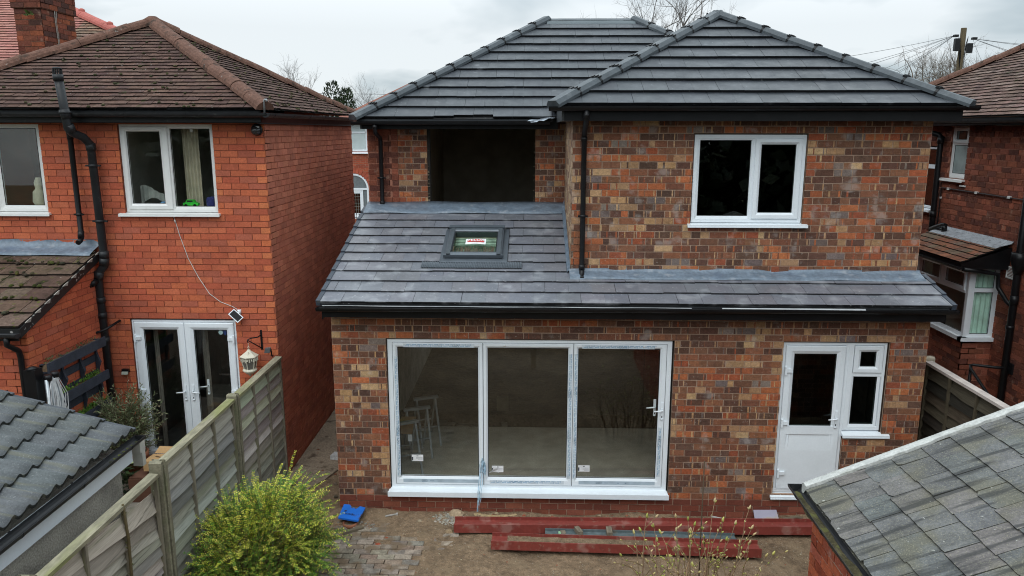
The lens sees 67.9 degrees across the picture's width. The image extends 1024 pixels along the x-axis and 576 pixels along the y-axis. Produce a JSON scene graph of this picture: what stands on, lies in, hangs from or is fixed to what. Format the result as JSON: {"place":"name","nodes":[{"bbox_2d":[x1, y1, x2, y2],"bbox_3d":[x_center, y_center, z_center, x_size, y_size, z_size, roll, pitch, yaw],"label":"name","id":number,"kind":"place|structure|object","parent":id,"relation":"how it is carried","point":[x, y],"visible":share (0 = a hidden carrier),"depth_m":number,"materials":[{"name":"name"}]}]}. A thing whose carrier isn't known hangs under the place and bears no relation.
{"place":"outdoors","nodes":[
{"label":"outdoors","id":0,"kind":"place"},
{"bbox_2d":[33,177,43,204],"bbox_3d":[-6.734,-1.375,10.832,0.200,0.400,0.200,0,12,1],"label":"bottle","id":1,"kind":"object","parent":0,"point":[38,198],"visible":0.66,"depth_m":10.77,"materials":[{"name":"white plastic"}]},
{"bbox_2d":[121,470,139,511],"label":"patio","id":2,"kind":"structure","parent":0,"point":[131,506],"depth_m":10.20,"materials":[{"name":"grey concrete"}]},
{"bbox_2d":[23,366,68,408],"bbox_3d":[-5.561,1.956,9.259,0.280,2.190,0.517,0,12,1],"label":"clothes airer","id":3,"kind":"object","parent":2,"relation":"on","point":[35,378],"visible":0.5,"depth_m":8.94,"materials":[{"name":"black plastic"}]},
{"bbox_2d":[0,389,145,575],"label":"rendered garage","id":4,"kind":"structure","parent":2,"relation":"on","point":[61,486],"depth_m":6.72,"materials":[{"name":"grey tile"}]},
{"bbox_2d":[88,377,167,479],"bbox_3d":[-5.435,2.004,10.707,1.205,1.507,0.960,0,12,1],"label":"potted shrub","id":5,"kind":"object","parent":2,"relation":"on","point":[108,413],"visible":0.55,"depth_m":10.61,"materials":[{"name":"green plant"}]},
{"bbox_2d":[121,462,141,493],"bbox_3d":[-5.270,2.548,10.242,0.519,0.431,0.544,0,12,1],"label":"hellebore","id":6,"kind":"object","parent":2,"relation":"on","point":[126,476],"visible":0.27,"depth_m":10.27,"materials":[{"name":"green plant"}]},
{"bbox_2d":[128,447,148,475],"bbox_3d":[-5.273,2.514,10.682,0.350,0.520,0.345,0,12,1],"label":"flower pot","id":7,"kind":"object","parent":2,"relation":"on","point":[136,468],"visible":0.16,"depth_m":10.57,"materials":[{"name":"ceramic"}]},
{"bbox_2d":[128,468,150,501],"bbox_3d":[-4.773,2.671,10.327,0.680,0.358,0.372,0,12,1],"label":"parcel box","id":8,"kind":"object","parent":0,"point":[137,477],"visible":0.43,"depth_m":10.17,"materials":[{"name":"brown cardboard"}]},
{"bbox_2d":[143,446,172,470],"bbox_3d":[-4.644,2.319,10.361,0.590,0.214,0.404,0,12,1],"label":"parcel box","id":9,"kind":"object","parent":8,"relation":"on","point":[162,449],"visible":0.17,"depth_m":10.38,"materials":[{"name":"cardboard"}]},
{"bbox_2d":[280,410,337,493],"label":"passage path","id":10,"kind":"structure","parent":0,"point":[313,460],"depth_m":11.93,"materials":[{"name":"concrete"}]},
{"bbox_2d":[330,452,337,459],"bbox_3d":[-2.770,2.653,11.988,0.165,0.080,0.172,3,12,15],"label":"brick","id":11,"kind":"object","parent":10,"relation":"on","point":[333,455],"visible":0.57,"depth_m":11.92,"materials":[{"name":"stone"}]},
{"bbox_2d":[292,523,458,575],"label":"block paving","id":12,"kind":"structure","parent":0,"point":[372,559],"depth_m":9.32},
{"bbox_2d":[343,526,363,534],"bbox_3d":[-2.067,3.142,9.863,0.277,0.030,0.054,-7,14,-32],"label":"timber offcut","id":13,"kind":"object","parent":12,"relation":"on","point":[354,529],"visible":0.86,"depth_m":9.85,"materials":[{"name":"brown wood"}]},
{"bbox_2d":[223,471,810,575],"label":"soil yard","id":14,"kind":"structure","parent":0,"point":[447,560],"depth_m":9.32,"materials":[{"name":"brown soil"}]},
{"bbox_2d":[181,452,351,575],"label":"golden shrub","id":15,"kind":"object","parent":14,"relation":"on","point":[275,513],"visible":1,"depth_m":8.20,"materials":[{"name":"green plant"}]},
{"bbox_2d":[342,520,357,528],"bbox_3d":[-2.137,3.114,10.037,0.200,0.055,0.197,0,12,1],"label":"clay pipe","id":16,"kind":"object","parent":14,"relation":"on","point":[349,526],"visible":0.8,"depth_m":9.96,"materials":[{"name":"ceramic"}]},
{"bbox_2d":[338,504,364,521],"bbox_3d":[-2.149,3.002,10.137,0.311,0.067,0.325,2,12,8],"label":"blue board","id":17,"kind":"object","parent":14,"relation":"on","point":[352,514],"visible":1,"depth_m":10.11,"materials":[{"name":"plastic"}]},
{"bbox_2d":[445,529,453,533],"bbox_3d":[-0.813,3.150,9.835,0.116,0.056,0.083,0,12,1],"label":"stone","id":18,"kind":"object","parent":14,"relation":"on","point":[448,531],"visible":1,"depth_m":9.81,"materials":[{"name":"beige stone"}]},
{"bbox_2d":[449,509,463,516],"bbox_3d":[-0.749,3.038,10.263,0.216,0.091,0.155,0,12,1],"label":"stone","id":19,"kind":"object","parent":14,"relation":"on","point":[455,512],"visible":0.92,"depth_m":10.22,"materials":[{"name":"beige stone"}]},
{"bbox_2d":[474,513,516,516],"bbox_3d":[-0.223,3.072,10.265,0.610,0.042,0.112,0,12,1],"label":"sand spill","id":20,"kind":"object","parent":14,"relation":"on","point":[500,515],"visible":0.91,"depth_m":10.24,"materials":[{"name":"soil"}]},
{"bbox_2d":[290,449,807,575],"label":"pebbles","id":21,"kind":"object","parent":14,"relation":"on","point":[447,515],"visible":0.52,"depth_m":10.10,"materials":[{"name":"stone"}]},
{"bbox_2d":[491,532,761,557],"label":"steel beam","id":22,"kind":"structure","parent":14,"relation":"on","point":[559,542],"depth_m":9.34,"materials":[{"name":"red metal"}]},
{"bbox_2d":[454,516,811,534],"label":"steel beam","id":23,"kind":"structure","parent":14,"relation":"on","point":[762,526],"depth_m":9.84,"materials":[{"name":"red metal"}]},
{"bbox_2d":[545,528,736,539],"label":"steel beam","id":24,"kind":"structure","parent":14,"relation":"on","point":[669,534],"depth_m":9.63,"materials":[{"name":"grey metal"}]},
{"bbox_2d":[574,526,582,534],"bbox_3d":[0.843,3.075,9.612,0.062,0.060,0.150,-4,12,-17],"label":"wood block","id":25,"kind":"object","parent":24,"relation":"on","point":[578,530],"depth_m":9.59,"materials":[{"name":"beige wood"}]},
{"bbox_2d":[606,526,612,535],"bbox_3d":[1.228,3.078,9.601,0.072,0.060,0.154,0,12,1],"label":"wood block","id":26,"kind":"object","parent":24,"relation":"on","point":[609,532],"depth_m":9.57,"materials":[{"name":"beige wood"}]},
{"bbox_2d":[613,498,787,575],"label":"budding shrub","id":27,"kind":"object","parent":14,"relation":"on","point":[718,563],"visible":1,"depth_m":7.83,"materials":[{"name":"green plant"}]},
{"bbox_2d":[698,461,704,575],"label":"garden cane","id":28,"kind":"object","parent":14,"relation":"on","point":[701,514],"visible":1,"depth_m":8.00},
{"bbox_2d":[753,510,777,517],"bbox_3d":[3.394,3.040,10.166,0.320,0.090,0.145,0,12,1],"label":"insulation board","id":29,"kind":"object","parent":14,"relation":"on","point":[765,514],"visible":0.64,"depth_m":10.16,"materials":[{"name":"white plastic"}]},
{"bbox_2d":[782,516,802,518],"bbox_3d":[3.728,3.058,10.104,0.279,0.045,0.059,-1,12,-3],"label":"stick","id":30,"kind":"object","parent":14,"relation":"on","point":[795,517],"visible":0.8,"depth_m":10.09,"materials":[{"name":"brown wood"}]},
{"bbox_2d":[75,0,1023,116],"label":"sky","id":31,"kind":"structure","parent":0,"point":[391,44],"materials":[{"name":"grey"}]},
{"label":"ground","id":32,"kind":"structure","parent":0,"visible":0},
{"bbox_2d":[0,0,283,204],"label":"terracotta house","id":33,"kind":"structure","parent":32,"relation":"on","point":[27,26],"depth_m":12.69,"materials":[{"name":"ceramic"}]},
{"bbox_2d":[18,356,288,575],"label":"garden fence","id":34,"kind":"object","parent":32,"relation":"on","point":[232,438],"visible":0.77,"depth_m":8.03,"materials":[{"name":"wood"}]},
{"bbox_2d":[121,504,133,575],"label":"batten","id":35,"kind":"object","parent":34,"relation":"attached to","point":[128,543],"visible":1,"depth_m":6.74,"materials":[{"name":"grey wood"}]},
{"bbox_2d":[0,16,356,471],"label":"brick house","id":36,"kind":"structure","parent":32,"relation":"on","point":[91,247],"depth_m":10.77,"materials":[{"name":"brick"}]},
{"bbox_2d":[0,124,51,215],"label":"window","id":37,"kind":"structure","parent":36,"relation":"in","point":[4,208],"depth_m":10.60,"materials":[{"name":"white plastic"}]},
{"bbox_2d":[39,336,112,416],"bbox_3d":[-5.799,1.307,10.139,0.150,1.142,1.280,0,12,1],"label":"pallet planter","id":38,"kind":"object","parent":36,"relation":"attached to","point":[84,387],"visible":0.69,"depth_m":10.26,"materials":[{"name":"grey paint"}]},
{"bbox_2d":[121,368,129,374],"bbox_3d":[-5.620,1.213,11.046,0.100,0.073,0.074,0,12,1],"label":"wall light","id":39,"kind":"object","parent":36,"relation":"attached to","point":[125,371],"visible":1,"depth_m":11.03,"materials":[{"name":"black plastic"}]},
{"bbox_2d":[118,124,220,216],"bbox_3d":[-4.761,-1.618,10.488,1.420,1.254,0.159,0,12,1],"label":"window","id":40,"kind":"structure","parent":36,"relation":"in","point":[170,208],"depth_m":10.52,"materials":[{"name":"white plastic"}]},
{"bbox_2d":[132,318,239,454],"bbox_3d":[-4.723,1.489,11.141,1.513,2.104,0.185,0,12,1],"label":"double door","id":41,"kind":"structure","parent":36,"relation":"in","point":[185,328],"depth_m":11.02,"materials":[{"name":"white plastic"}]},
{"bbox_2d":[183,199,199,205],"bbox_3d":[-4.527,-1.198,10.727,0.210,0.099,0.088,0,12,1],"label":"toy car","id":42,"kind":"object","parent":36,"relation":"on","point":[189,202],"visible":0.92,"depth_m":10.69,"materials":[{"name":"green plastic"}]},
{"bbox_2d":[173,217,237,311],"bbox_3d":[-4.309,-0.338,10.696,0.829,1.386,0.049,0,12,1],"label":"cable","id":43,"kind":"object","parent":36,"relation":"attached to","point":[194,269],"visible":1,"depth_m":10.73,"materials":[{"name":"plastic"}]},
{"bbox_2d":[206,196,214,205],"bbox_3d":[-4.236,-1.224,10.755,0.170,0.140,0.166,0,12,1],"label":"bag","id":44,"kind":"object","parent":36,"relation":"on","point":[210,201],"visible":0.56,"depth_m":10.68,"materials":[{"name":"blue fabric"}]},
{"bbox_2d":[228,309,242,322],"bbox_3d":[-3.922,0.395,10.790,0.189,0.193,0.122,-10,15,-40],"label":"solar panel","id":45,"kind":"object","parent":36,"relation":"attached to","point":[235,315],"visible":1,"depth_m":10.78,"materials":[{"name":"black plastic"}]},
{"bbox_2d":[240,330,262,375],"bbox_3d":[-3.718,0.942,10.807,0.254,0.630,0.332,0,12,1],"label":"wall lantern","id":46,"kind":"object","parent":36,"relation":"attached to","point":[248,359],"depth_m":10.74,"materials":[{"name":"white plastic"}]},
{"bbox_2d":[251,124,262,135],"bbox_3d":[-3.462,-2.138,10.271,0.160,0.160,0.109,0,12,1],"label":"dome camera","id":47,"kind":"object","parent":36,"relation":"attached to","point":[256,129],"visible":1,"depth_m":10.25,"materials":[{"name":"black plastic"}]},
{"bbox_2d":[264,347,272,356],"bbox_3d":[-3.484,0.924,10.890,0.085,0.168,0.149,0,12,1],"label":"floodlight","id":48,"kind":"object","parent":36,"relation":"attached to","point":[268,349],"visible":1,"depth_m":10.82,"materials":[{"name":"black plastic"}]},
{"bbox_2d":[277,53,324,95],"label":"bare tree","id":49,"kind":"object","parent":32,"relation":"on","point":[290,76],"visible":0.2,"depth_m":46.46,"materials":[{"name":"plant"}]},
{"bbox_2d":[322,80,356,116],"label":"evergreen tree","id":50,"kind":"object","parent":32,"relation":"on","point":[344,100],"visible":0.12,"depth_m":46.22,"materials":[{"name":"green plant"}]},
{"bbox_2d":[340,73,375,108],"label":"bare tree","id":51,"kind":"object","parent":32,"relation":"on","point":[368,100],"visible":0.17,"depth_m":47.95,"materials":[{"name":"plant"}]},
{"bbox_2d":[339,84,407,218],"bbox_3d":[-3.558,-6.660,38.869,10.000,7.400,6.400,0,12,1],"label":"arched door house","id":52,"kind":"structure","parent":32,"relation":"on","point":[360,167],"depth_m":36.31,"materials":[{"name":"red brick"}]},
{"bbox_2d":[351,125,367,153],"bbox_3d":[-7.500,-7.093,36.007,1.420,1.434,0.174,0,12,1],"label":"window","id":53,"kind":"structure","parent":52,"relation":"in","point":[359,136],"depth_m":36.06,"materials":[{"name":"white plastic"}]},
{"bbox_2d":[353,173,368,218],"bbox_3d":[-7.582,-4.091,36.690,1.400,2.850,0.084,0,12,1],"label":"front door","id":54,"kind":"structure","parent":52,"relation":"in","point":[360,184],"depth_m":36.53,"materials":[{"name":"white plastic"}]},
{"bbox_2d":[315,10,980,517],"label":"extended house","id":55,"kind":"structure","parent":32,"relation":"on","point":[587,266],"depth_m":10.04,"materials":[{"name":"brick"}]},
{"bbox_2d":[400,419,423,474],"bbox_3d":[-1.587,2.349,11.337,0.415,0.755,0.626,-5,13,-24],"label":"trestle","id":56,"kind":"object","parent":55,"relation":"on","point":[414,421],"visible":0.55,"depth_m":11.28,"materials":[{"name":"metal"}]},
{"bbox_2d":[400,416,415,433],"bbox_3d":[-1.586,2.089,11.567,0.220,0.200,0.200,0,12,1],"label":"carton","id":57,"kind":"object","parent":56,"relation":"on","point":[406,429],"visible":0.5,"depth_m":11.48,"materials":[{"name":"cardboard"}]},
{"bbox_2d":[403,405,432,460],"bbox_3d":[-1.484,2.228,11.917,0.418,0.755,0.626,-4,12,-19],"label":"trestle","id":58,"kind":"object","parent":55,"relation":"on","point":[426,407],"visible":0.74,"depth_m":11.83,"materials":[{"name":"metal"}]},
{"bbox_2d":[413,395,441,448],"bbox_3d":[-1.398,2.131,12.385,0.406,0.755,0.626,-5,13,-21],"label":"trestle","id":59,"kind":"object","parent":55,"relation":"on","point":[417,399],"visible":0.8,"depth_m":12.28,"materials":[{"name":"metal"}]},
{"bbox_2d":[386,338,673,510],"bbox_3d":[0.213,1.820,10.057,3.770,2.346,0.310,0,12,1],"label":"bifold door","id":60,"kind":"structure","parent":55,"relation":"in","point":[482,485],"depth_m":10.16,"materials":[{"name":"white plastic"}]},
{"bbox_2d":[687,135,807,227],"bbox_3d":[3.072,-1.380,9.843,1.555,1.189,0.154,0,12,1],"label":"window","id":61,"kind":"structure","parent":55,"relation":"in","point":[753,218],"depth_m":9.87,"materials":[{"name":"white plastic"}]},
{"bbox_2d":[770,342,849,499],"bbox_3d":[3.902,1.760,9.998,0.891,2.158,0.155,0,12,1],"label":"back door","id":62,"kind":"structure","parent":55,"relation":"in","point":[804,452],"depth_m":10.03,"materials":[{"name":"white plastic"}]},
{"bbox_2d":[826,342,889,467],"bbox_3d":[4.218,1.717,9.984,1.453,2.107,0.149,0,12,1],"label":"side window","id":63,"kind":"structure","parent":55,"relation":"in","point":[871,430],"depth_m":9.88,"materials":[{"name":"white plastic"}]},
{"bbox_2d":[582,0,735,30],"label":"bare tree","id":64,"kind":"object","parent":32,"relation":"on","point":[680,16],"visible":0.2,"depth_m":48.85,"materials":[{"name":"plant"}]},
{"bbox_2d":[788,402,1023,575],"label":"slate garage","id":65,"kind":"structure","parent":32,"relation":"on","point":[949,502],"depth_m":5.50,"materials":[{"name":"grey stone"}]},
{"bbox_2d":[883,48,970,81],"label":"bare tree","id":66,"kind":"object","parent":32,"relation":"on","point":[916,76],"visible":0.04,"depth_m":50.98,"materials":[{"name":"brown plant"}]},
{"bbox_2d":[905,33,1016,82],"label":"bare tree","id":67,"kind":"object","parent":32,"relation":"on","point":[953,63],"visible":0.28,"depth_m":48.93,"materials":[{"name":"plant"}]},
{"bbox_2d":[953,28,977,70],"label":"utility pole","id":68,"kind":"object","parent":32,"relation":"on","point":[960,46],"visible":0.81,"depth_m":40.93,"materials":[{"name":"brown wood"}]},
{"bbox_2d":[853,36,951,55],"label":"overhead wire","id":69,"kind":"object","parent":68,"relation":"attached to","point":[902,46],"visible":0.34,"depth_m":40.49,"materials":[{"name":"black plastic"}]},
{"bbox_2d":[917,43,1023,405],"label":"brick house","id":70,"kind":"structure","parent":32,"relation":"on","point":[971,257],"depth_m":11.79,"materials":[{"name":"brick"}]},
{"bbox_2d":[924,147,936,211],"bbox_3d":[7.483,-2.014,13.931,0.164,1.139,1.120,0,12,1],"label":"window","id":71,"kind":"structure","parent":70,"relation":"in","point":[927,208],"depth_m":13.58,"materials":[{"name":"white plastic"}]},
{"bbox_2d":[939,126,969,182],"bbox_3d":[7.453,-2.247,12.729,0.164,0.914,0.740,0,12,1],"label":"window","id":72,"kind":"structure","parent":70,"relation":"in","point":[957,165],"depth_m":12.70,"materials":[{"name":"white plastic"}]},
{"bbox_2d":[917,226,1012,341],"bbox_3d":[7.034,-0.113,12.318,0.825,1.575,1.984,0,12,1],"label":"bay window","id":73,"kind":"structure","parent":70,"relation":"in","point":[955,249],"depth_m":11.69,"materials":[{"name":"white plastic"}]},
{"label":"side path","id":74,"kind":"structure","parent":0,"visible":0},
{"bbox_2d":[917,356,1010,440],"bbox_3d":[5.613,2.392,8.681,0.145,2.198,3.930,0,12,1],"label":"garden fence","id":75,"kind":"object","parent":74,"relation":"on","point":[950,400],"visible":0.22,"depth_m":9.76,"materials":[{"name":"wood"}]},
{"bbox_2d":[967,363,1013,392],"bbox_3d":[7.067,2.024,11.094,0.564,1.740,0.992,1,12,7],"label":"handrail","id":76,"kind":"object","parent":74,"relation":"on","point":[1010,368],"visible":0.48,"depth_m":11.26,"materials":[{"name":"black plastic"}]}
]}

